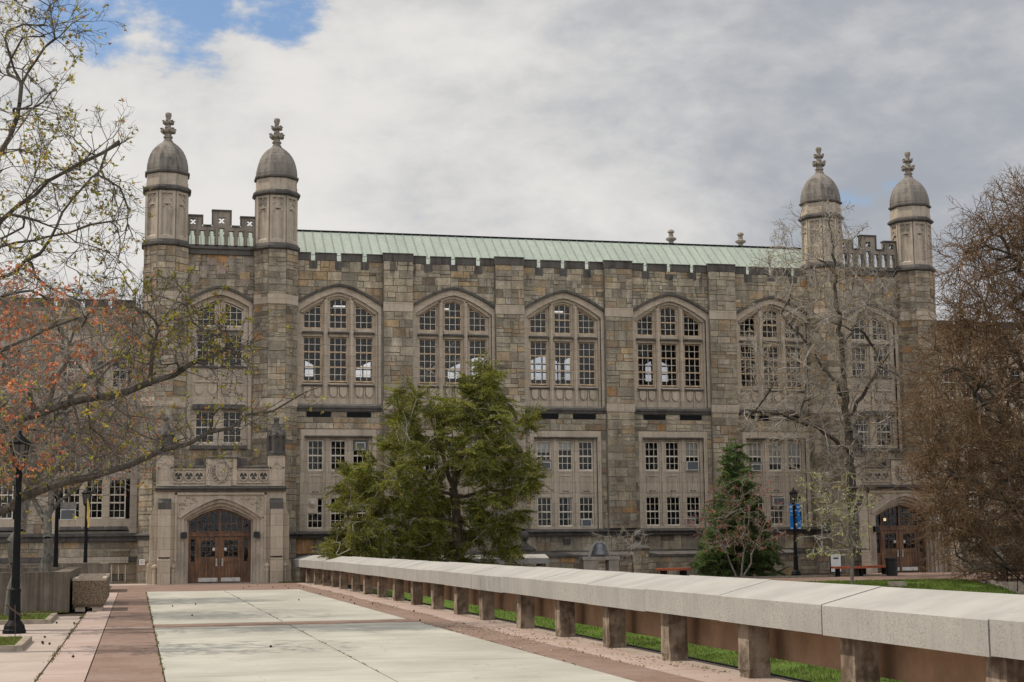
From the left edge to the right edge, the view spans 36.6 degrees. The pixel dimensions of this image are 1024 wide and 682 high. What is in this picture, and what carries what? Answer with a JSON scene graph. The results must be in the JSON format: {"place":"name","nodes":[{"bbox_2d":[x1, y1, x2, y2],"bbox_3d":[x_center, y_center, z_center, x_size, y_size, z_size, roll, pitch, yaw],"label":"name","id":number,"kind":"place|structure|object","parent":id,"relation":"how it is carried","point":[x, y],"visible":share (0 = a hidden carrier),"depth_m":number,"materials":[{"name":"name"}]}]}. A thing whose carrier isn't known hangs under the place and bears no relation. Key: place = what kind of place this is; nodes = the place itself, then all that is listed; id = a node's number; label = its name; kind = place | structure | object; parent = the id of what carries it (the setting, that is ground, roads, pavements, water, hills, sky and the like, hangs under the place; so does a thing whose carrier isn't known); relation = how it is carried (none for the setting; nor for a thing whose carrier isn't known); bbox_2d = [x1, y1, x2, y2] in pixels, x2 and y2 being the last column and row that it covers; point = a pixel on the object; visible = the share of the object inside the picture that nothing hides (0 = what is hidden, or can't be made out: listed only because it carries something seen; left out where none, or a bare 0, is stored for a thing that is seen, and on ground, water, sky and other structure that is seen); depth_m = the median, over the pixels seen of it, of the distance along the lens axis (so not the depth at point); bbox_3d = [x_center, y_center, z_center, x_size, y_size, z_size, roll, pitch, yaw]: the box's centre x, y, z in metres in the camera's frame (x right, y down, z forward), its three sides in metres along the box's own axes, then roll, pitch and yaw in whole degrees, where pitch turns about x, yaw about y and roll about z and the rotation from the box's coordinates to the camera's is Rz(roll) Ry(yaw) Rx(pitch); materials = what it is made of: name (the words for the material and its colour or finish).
{"place":"outdoors","nodes":[
{"label":"outdoors","id":0,"kind":"place"},
{"bbox_2d":[0,616,82,681],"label":"pavement","id":1,"kind":"structure","parent":0,"point":[26,664],"depth_m":26.37,"materials":[{"name":"concrete"}]},
{"bbox_2d":[0,636,31,651],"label":"tree pit","id":2,"kind":"object","parent":1,"relation":"on","point":[23,643],"visible":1,"depth_m":26.67,"materials":[{"name":"concrete"}]},
{"bbox_2d":[2,431,30,633],"bbox_3d":[-10.329,3.973,32.346,0.470,4.200,0.470,1,-8,-13],"label":"lamp post","id":3,"kind":"object","parent":1,"relation":"on","point":[15,589],"visible":0.84,"depth_m":32.24,"materials":[{"name":"metal"}]},
{"bbox_2d":[0,613,57,624],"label":"tree pit","id":4,"kind":"object","parent":1,"relation":"on","point":[50,618],"visible":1,"depth_m":35.90,"materials":[{"name":"concrete"}]},
{"bbox_2d":[0,258,141,483],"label":"maple tree","id":5,"kind":"object","parent":1,"relation":"on","point":[10,380],"visible":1,"depth_m":27.87,"materials":[{"name":"orange plant"}]},
{"bbox_2d":[0,277,182,615],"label":"budding tree","id":6,"kind":"object","parent":1,"relation":"on","point":[67,435],"visible":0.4,"depth_m":39.96,"materials":[{"name":"brown plant"}]},
{"bbox_2d":[0,0,326,533],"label":"sweetgum tree","id":7,"kind":"object","parent":1,"relation":"on","point":[76,479],"visible":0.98,"depth_m":34.47,"materials":[{"name":"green plant"}]},
{"bbox_2d":[85,583,701,681],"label":"brick paving","id":8,"kind":"structure","parent":0,"point":[126,655],"depth_m":29.97,"materials":[{"name":"brown brick"}]},
{"bbox_2d":[36,582,765,681],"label":"pink pavement","id":9,"kind":"structure","parent":0,"point":[81,644],"depth_m":26.66,"materials":[{"name":"concrete"}]},
{"bbox_2d":[72,576,107,611],"bbox_3d":[-11.890,7.116,43.666,0.890,0.910,2.470,1,-8,-13],"label":"aggregate box","id":10,"kind":"object","parent":9,"relation":"on","point":[89,591],"visible":0.99,"depth_m":42.51,"materials":[{"name":"stone"}]},
{"bbox_2d":[78,573,109,604],"bbox_3d":[-12.948,7.689,48.028,0.890,0.910,2.820,1,-8,-13],"label":"aggregate box","id":11,"kind":"object","parent":9,"relation":"on","point":[102,574],"visible":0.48,"depth_m":47.64,"materials":[{"name":"concrete"}]},
{"bbox_2d":[34,584,729,680],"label":"moss","id":12,"kind":"object","parent":9,"relation":"on","point":[72,630],"visible":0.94,"depth_m":29.10,"materials":[{"name":"green plant"}]},
{"bbox_2d":[312,590,759,681],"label":"fallen catkins","id":13,"kind":"object","parent":9,"relation":"on","point":[541,638],"visible":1,"depth_m":28.13,"materials":[{"name":"brown plant"}]},
{"bbox_2d":[421,343,462,523],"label":"tree","id":14,"kind":"object","parent":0,"point":[449,384],"visible":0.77,"depth_m":71.11,"materials":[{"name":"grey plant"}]},
{"bbox_2d":[0,0,1023,381],"label":"sky","id":15,"kind":"structure","parent":0,"point":[604,120],"materials":[{"name":"white"}]},
{"bbox_2d":[21,569,1007,681],"bbox_3d":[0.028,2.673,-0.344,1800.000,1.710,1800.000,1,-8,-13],"label":"ground","id":16,"kind":"structure","parent":0,"point":[71,612],"depth_m":43.95,"materials":[{"name":"brown brick"}]},
{"bbox_2d":[0,567,80,613],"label":"planter","id":17,"kind":"object","parent":16,"relation":"on","point":[51,591],"visible":0.72,"depth_m":41.72,"materials":[{"name":"concrete"}]},
{"bbox_2d":[0,346,168,571],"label":"planter tree","id":18,"kind":"object","parent":17,"relation":"in","point":[47,556],"visible":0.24,"depth_m":49.28,"materials":[{"name":"brown plant"}]},
{"bbox_2d":[0,562,109,573],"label":"planter","id":19,"kind":"object","parent":16,"relation":"on","point":[98,567],"visible":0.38,"depth_m":59.27,"materials":[{"name":"concrete"}]},
{"bbox_2d":[53,475,62,566],"bbox_3d":[-15.703,6.740,53.397,0.470,4.200,0.470,1,-8,-13],"label":"lamp post","id":20,"kind":"object","parent":16,"relation":"on","point":[55,556],"visible":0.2,"depth_m":53.38,"materials":[{"name":"metal"}]},
{"bbox_2d":[0,297,142,583],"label":"stone wing","id":21,"kind":"structure","parent":16,"relation":"on","point":[113,528],"depth_m":74.57,"materials":[{"name":"grey stone"}]},
{"bbox_2d":[60,502,75,519],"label":"air conditioner","id":22,"kind":"object","parent":21,"relation":"attached to","point":[65,514],"visible":0.98,"depth_m":74.19,"materials":[{"name":"grey metal"}]},
{"bbox_2d":[87,479,102,518],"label":"window","id":23,"kind":"structure","parent":21,"relation":"in","point":[97,502],"depth_m":74.73,"materials":[{"name":"paint"}]},
{"bbox_2d":[109,479,125,518],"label":"window","id":24,"kind":"structure","parent":21,"relation":"in","point":[124,502],"depth_m":74.95,"materials":[{"name":"paint"}]},
{"bbox_2d":[82,487,92,562],"bbox_3d":[-17.643,8.146,64.153,0.470,4.200,0.470,1,-8,-13],"label":"lamp post","id":25,"kind":"object","parent":16,"relation":"on","point":[86,494],"visible":0.52,"depth_m":64.18,"materials":[{"name":"metal"}]},
{"bbox_2d":[0,581,305,644],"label":"grass","id":26,"kind":"structure","parent":16,"relation":"on","point":[12,640],"depth_m":36.51,"materials":[{"name":"green plant"}]},
{"bbox_2d":[147,589,635,681],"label":"plaza slabs","id":27,"kind":"structure","parent":16,"relation":"on","point":[406,652],"depth_m":26.51,"materials":[{"name":"concrete"}]},
{"bbox_2d":[310,349,553,576],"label":"hemlock tree","id":28,"kind":"object","parent":16,"relation":"on","point":[418,508],"visible":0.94,"depth_m":65.69,"materials":[{"name":"green plant"}]},
{"bbox_2d":[110,582,801,681],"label":"concrete edging","id":29,"kind":"object","parent":16,"relation":"on","point":[727,669],"visible":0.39,"depth_m":27.08,"materials":[{"name":"grey concrete"}]},
{"bbox_2d":[293,555,1023,681],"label":"concrete railing","id":30,"kind":"object","parent":29,"relation":"on","point":[860,633],"visible":0.93,"depth_m":20.19,"materials":[{"name":"concrete"}]},
{"bbox_2d":[384,554,548,566],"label":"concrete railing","id":31,"kind":"object","parent":16,"relation":"on","point":[540,560],"visible":0.17,"depth_m":70.22,"materials":[{"name":"grey concrete"}]},
{"bbox_2d":[134,112,961,584],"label":"college hall","id":32,"kind":"structure","parent":16,"relation":"on","point":[620,442],"depth_m":78.53,"materials":[{"name":"stone"}]},
{"bbox_2d":[195,411,213,442],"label":"window","id":33,"kind":"structure","parent":32,"relation":"in","point":[201,427],"depth_m":74.44,"materials":[{"name":"paint"}]},
{"bbox_2d":[197,536,218,582],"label":"door","id":34,"kind":"structure","parent":32,"relation":"in","point":[210,575],"depth_m":71.21,"materials":[{"name":"brown wood"}]},
{"bbox_2d":[220,536,240,581],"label":"door","id":35,"kind":"structure","parent":32,"relation":"in","point":[227,563],"depth_m":71.43,"materials":[{"name":"brown wood"}]},
{"bbox_2d":[223,411,241,442],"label":"window","id":36,"kind":"structure","parent":32,"relation":"in","point":[223,411],"depth_m":74.77,"materials":[{"name":"paint"}]},
{"bbox_2d":[224,302,242,326],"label":"window","id":37,"kind":"structure","parent":32,"relation":"in","point":[230,312],"depth_m":75.47,"materials":[{"name":"paint"}]},
{"bbox_2d":[303,304,320,327],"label":"window","id":38,"kind":"structure","parent":32,"relation":"in","point":[315,307],"depth_m":76.46,"materials":[{"name":"paint"}]},
{"bbox_2d":[303,337,320,381],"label":"window","id":39,"kind":"structure","parent":32,"relation":"in","point":[308,367],"depth_m":76.15,"materials":[{"name":"paint"}]},
{"bbox_2d":[307,498,317,512],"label":"exhaust vent","id":40,"kind":"object","parent":32,"relation":"attached to","point":[312,505],"visible":1,"depth_m":75.06,"materials":[{"name":"beige metal"}]},
{"bbox_2d":[307,440,322,470],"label":"window","id":41,"kind":"structure","parent":32,"relation":"in","point":[312,455],"depth_m":75.47,"materials":[{"name":"paint"}]},
{"bbox_2d":[307,498,322,528],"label":"window","id":42,"kind":"structure","parent":32,"relation":"in","point":[317,513],"depth_m":75.10,"materials":[{"name":"paint"}]},
{"bbox_2d":[329,299,346,328],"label":"window","id":43,"kind":"structure","parent":32,"relation":"in","point":[332,299],"depth_m":76.77,"materials":[{"name":"paint"}]},
{"bbox_2d":[329,337,346,381],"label":"window","id":44,"kind":"structure","parent":32,"relation":"in","point":[334,374],"depth_m":76.45,"materials":[{"name":"paint"}]},
{"bbox_2d":[330,440,345,470],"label":"window","id":45,"kind":"structure","parent":32,"relation":"in","point":[335,455],"depth_m":75.80,"materials":[{"name":"paint"}]},
{"bbox_2d":[353,440,366,450],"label":"air conditioner","id":46,"kind":"object","parent":32,"relation":"attached to","point":[361,443],"visible":0.83,"depth_m":75.95,"materials":[{"name":"white metal"}]},
{"bbox_2d":[355,304,372,329],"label":"window","id":47,"kind":"structure","parent":32,"relation":"in","point":[360,308],"depth_m":77.03,"materials":[{"name":"paint"}]},
{"bbox_2d":[355,338,372,382],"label":"window","id":48,"kind":"structure","parent":32,"relation":"in","point":[366,345],"depth_m":76.79,"materials":[{"name":"paint"}]},
{"bbox_2d":[419,306,435,330],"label":"window","id":49,"kind":"structure","parent":32,"relation":"in","point":[430,310],"depth_m":77.81,"materials":[{"name":"paint"}]},
{"bbox_2d":[419,339,436,383],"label":"window","id":50,"kind":"structure","parent":32,"relation":"in","point":[424,346],"depth_m":77.52,"materials":[{"name":"paint"}]},
{"bbox_2d":[444,301,460,330],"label":"window","id":51,"kind":"structure","parent":32,"relation":"in","point":[449,317],"depth_m":78.09,"materials":[{"name":"paint"}]},
{"bbox_2d":[444,339,461,383],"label":"window","id":52,"kind":"structure","parent":32,"relation":"in","point":[449,354],"depth_m":77.81,"materials":[{"name":"paint"}]},
{"bbox_2d":[469,307,485,331],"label":"window","id":53,"kind":"structure","parent":32,"relation":"in","point":[469,307],"depth_m":78.38,"materials":[{"name":"paint"}]},
{"bbox_2d":[469,340,485,378],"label":"window","id":54,"kind":"structure","parent":32,"relation":"in","point":[474,347],"depth_m":78.19,"materials":[{"name":"paint"}]},
{"bbox_2d":[530,309,546,332],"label":"window","id":55,"kind":"structure","parent":32,"relation":"in","point":[540,319],"depth_m":79.15,"materials":[{"name":"paint"}]},
{"bbox_2d":[530,341,546,384],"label":"window","id":56,"kind":"structure","parent":32,"relation":"in","point":[535,342],"depth_m":78.86,"materials":[{"name":"paint"}]},
{"bbox_2d":[537,497,551,526],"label":"window","id":57,"kind":"structure","parent":32,"relation":"in","point":[541,504],"depth_m":77.86,"materials":[{"name":"paint"}]},
{"bbox_2d":[554,304,570,333],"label":"window","id":58,"kind":"structure","parent":32,"relation":"in","point":[564,320],"depth_m":79.46,"materials":[{"name":"paint"}]},
{"bbox_2d":[554,342,571,384],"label":"window","id":59,"kind":"structure","parent":32,"relation":"in","point":[559,356],"depth_m":79.17,"materials":[{"name":"paint"}]},
{"bbox_2d":[558,441,571,470],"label":"window","id":60,"kind":"structure","parent":32,"relation":"in","point":[562,455],"depth_m":78.42,"materials":[{"name":"paint"}]},
{"bbox_2d":[559,497,572,526],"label":"window","id":61,"kind":"structure","parent":32,"relation":"in","point":[571,504],"depth_m":78.07,"materials":[{"name":"paint"}]},
{"bbox_2d":[579,441,592,470],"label":"window","id":62,"kind":"structure","parent":32,"relation":"in","point":[582,442],"depth_m":78.72,"materials":[{"name":"paint"}]},
{"bbox_2d":[578,310,594,333],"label":"window","id":63,"kind":"structure","parent":32,"relation":"in","point":[583,327],"depth_m":79.71,"materials":[{"name":"paint"}]},
{"bbox_2d":[578,342,595,385],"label":"window","id":64,"kind":"structure","parent":32,"relation":"in","point":[583,349],"depth_m":79.48,"materials":[{"name":"paint"}]},
{"bbox_2d":[580,497,593,525],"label":"window","id":65,"kind":"structure","parent":32,"relation":"in","point":[583,504],"depth_m":78.38,"materials":[{"name":"paint"}]},
{"bbox_2d":[637,312,652,335],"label":"window","id":66,"kind":"structure","parent":32,"relation":"in","point":[651,313],"depth_m":80.49,"materials":[{"name":"paint"}]},
{"bbox_2d":[637,343,653,386],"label":"window","id":67,"kind":"structure","parent":32,"relation":"in","point":[642,350],"depth_m":80.22,"materials":[{"name":"paint"}]},
{"bbox_2d":[645,442,658,470],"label":"window","id":68,"kind":"structure","parent":32,"relation":"in","point":[653,456],"depth_m":79.53,"materials":[{"name":"paint"}]},
{"bbox_2d":[646,497,659,525],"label":"window","id":69,"kind":"structure","parent":32,"relation":"in","point":[650,511],"depth_m":79.15,"materials":[{"name":"paint"}]},
{"bbox_2d":[660,307,675,335],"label":"window","id":70,"kind":"structure","parent":32,"relation":"in","point":[670,316],"depth_m":80.81,"materials":[{"name":"paint"}]},
{"bbox_2d":[661,344,677,386],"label":"window","id":71,"kind":"structure","parent":32,"relation":"in","point":[675,351],"depth_m":80.47,"materials":[{"name":"paint"}]},
{"bbox_2d":[665,442,678,470],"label":"window","id":72,"kind":"structure","parent":32,"relation":"in","point":[669,449],"depth_m":79.77,"materials":[{"name":"paint"}]},
{"bbox_2d":[667,497,679,525],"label":"window","id":73,"kind":"structure","parent":32,"relation":"in","point":[675,510],"depth_m":79.42,"materials":[{"name":"paint"}]},
{"bbox_2d":[683,313,699,336],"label":"window","id":74,"kind":"structure","parent":32,"relation":"in","point":[688,323],"depth_m":81.08,"materials":[{"name":"paint"}]},
{"bbox_2d":[685,442,698,470],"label":"window","id":75,"kind":"structure","parent":32,"relation":"in","point":[697,449],"depth_m":80.08,"materials":[{"name":"paint"}]},
{"bbox_2d":[686,461,698,469],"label":"air conditioner","id":76,"kind":"object","parent":32,"relation":"attached to","point":[692,465],"visible":1,"depth_m":79.72,"materials":[{"name":"white metal"}]},
{"bbox_2d":[684,344,700,386],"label":"window","id":77,"kind":"structure","parent":32,"relation":"in","point":[694,351],"depth_m":80.81,"materials":[{"name":"paint"}]},
{"bbox_2d":[740,345,756,387],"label":"window","id":78,"kind":"structure","parent":32,"relation":"in","point":[750,352],"depth_m":81.54,"materials":[{"name":"paint"}]},
{"bbox_2d":[749,462,761,470],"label":"air conditioner","id":79,"kind":"object","parent":32,"relation":"attached to","point":[758,465],"visible":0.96,"depth_m":80.57,"materials":[{"name":"white metal"}]},
{"bbox_2d":[762,310,777,337],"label":"window","id":80,"kind":"structure","parent":32,"relation":"in","point":[765,310],"depth_m":82.12,"materials":[{"name":"paint"}]},
{"bbox_2d":[769,442,781,470],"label":"window","id":81,"kind":"structure","parent":32,"relation":"in","point":[772,463],"depth_m":81.10,"materials":[{"name":"paint"}]},
{"bbox_2d":[771,496,784,506],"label":"air conditioner","id":82,"kind":"object","parent":32,"relation":"attached to","point":[780,498],"visible":0.91,"depth_m":80.61,"materials":[{"name":"grey metal"}]},
{"bbox_2d":[786,346,801,388],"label":"window","id":83,"kind":"structure","parent":32,"relation":"in","point":[786,346],"depth_m":82.16,"materials":[{"name":"paint"}]},
{"bbox_2d":[788,442,800,470],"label":"window","id":84,"kind":"structure","parent":32,"relation":"in","point":[791,449],"depth_m":81.38,"materials":[{"name":"paint"}]},
{"bbox_2d":[882,530,899,570],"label":"door","id":85,"kind":"structure","parent":32,"relation":"in","point":[892,552],"depth_m":79.24,"materials":[{"name":"brown wood"}]},
{"bbox_2d":[900,530,917,570],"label":"door","id":86,"kind":"structure","parent":32,"relation":"in","point":[909,556],"depth_m":79.44,"materials":[{"name":"brown wood"}]},
{"bbox_2d":[321,582,811,681],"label":"metal edging","id":87,"kind":"object","parent":16,"relation":"on","point":[642,647],"depth_m":25.09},
{"bbox_2d":[465,530,793,576],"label":"stone wall","id":88,"kind":"structure","parent":16,"relation":"on","point":[651,561],"depth_m":74.09,"materials":[{"name":"stone"}]},
{"bbox_2d":[655,568,691,575],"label":"bench","id":89,"kind":"object","parent":16,"relation":"on","point":[683,571],"visible":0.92,"depth_m":71.31,"materials":[{"name":"wood"}]},
{"bbox_2d":[681,467,793,577],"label":"dogwood shrub","id":90,"kind":"object","parent":16,"relation":"on","point":[738,528],"visible":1,"depth_m":67.62,"materials":[{"name":"brown plant"}]},
{"bbox_2d":[687,438,788,576],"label":"spruce tree","id":91,"kind":"object","parent":16,"relation":"on","point":[718,568],"visible":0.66,"depth_m":71.25,"materials":[{"name":"green plant"}]},
{"bbox_2d":[789,488,800,575],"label":"lamp post","id":92,"kind":"object","parent":16,"relation":"on","point":[793,493],"visible":0.99,"depth_m":74.64,"materials":[{"name":"metal"}]},
{"bbox_2d":[725,192,922,575],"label":"bare tree","id":93,"kind":"object","parent":16,"relation":"on","point":[848,446],"visible":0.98,"depth_m":72.30,"materials":[{"name":"grey plant"}]},
{"bbox_2d":[829,553,841,572],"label":"sign board","id":94,"kind":"object","parent":16,"relation":"on","point":[834,560],"visible":0.83,"depth_m":77.14,"materials":[{"name":"metal"}]},
{"bbox_2d":[863,565,885,574],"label":"bench","id":95,"kind":"object","parent":16,"relation":"on","point":[883,567],"visible":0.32,"depth_m":72.63,"materials":[{"name":"metal"}]},
{"bbox_2d":[878,162,1023,582],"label":"bushy tree","id":96,"kind":"object","parent":16,"relation":"on","point":[969,523],"visible":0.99,"depth_m":62.04,"materials":[{"name":"brown plant"}]},
{"bbox_2d":[936,320,1023,569],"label":"stone wing","id":97,"kind":"structure","parent":16,"relation":"on","point":[986,391],"depth_m":86.22,"materials":[{"name":"brown stone"}]},
{"bbox_2d":[997,582,1023,594],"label":"stairs","id":98,"kind":"structure","parent":16,"relation":"on","point":[1012,586],"depth_m":60.69,"materials":[{"name":"concrete"}]},
{"bbox_2d":[373,578,1021,681],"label":"lawn","id":99,"kind":"structure","parent":0,"point":[447,603],"depth_m":51.02,"materials":[{"name":"green plant"}]},
{"bbox_2d":[790,468,875,583],"bbox_3d":[12.465,7.181,60.147,3.929,4.575,3.127,1,-8,-13],"label":"young tree","id":100,"kind":"object","parent":99,"relation":"on","point":[855,501],"visible":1,"depth_m":60.11,"materials":[{"name":"green plant"}]},
{"bbox_2d":[752,571,1023,581],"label":"path","id":101,"kind":"structure","parent":0,"point":[918,575],"depth_m":69.38,"materials":[{"name":"concrete"}]},
{"bbox_2d":[579,541,619,570],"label":"bell","id":102,"kind":"object","parent":101,"relation":"on","point":[592,563],"visible":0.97,"depth_m":68.17,"materials":[{"name":"metal"}]},
{"bbox_2d":[591,522,651,571],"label":"bare shrub","id":103,"kind":"object","parent":101,"relation":"on","point":[630,539],"visible":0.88,"depth_m":68.94,"materials":[{"name":"grey plant"}]},
{"bbox_2d":[734,574,916,581],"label":"kerb","id":104,"kind":"structure","parent":101,"relation":"on","point":[815,576],"depth_m":71.30,"materials":[{"name":"concrete"}]},
{"bbox_2d":[830,566,867,576],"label":"bench","id":105,"kind":"object","parent":101,"relation":"on","point":[837,570],"visible":0.88,"depth_m":71.36,"materials":[{"name":"wood"}]},
{"bbox_2d":[885,558,897,575],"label":"litter bin","id":106,"kind":"object","parent":101,"relation":"on","point":[891,566],"visible":0.87,"depth_m":71.76,"materials":[{"name":"black plastic"}]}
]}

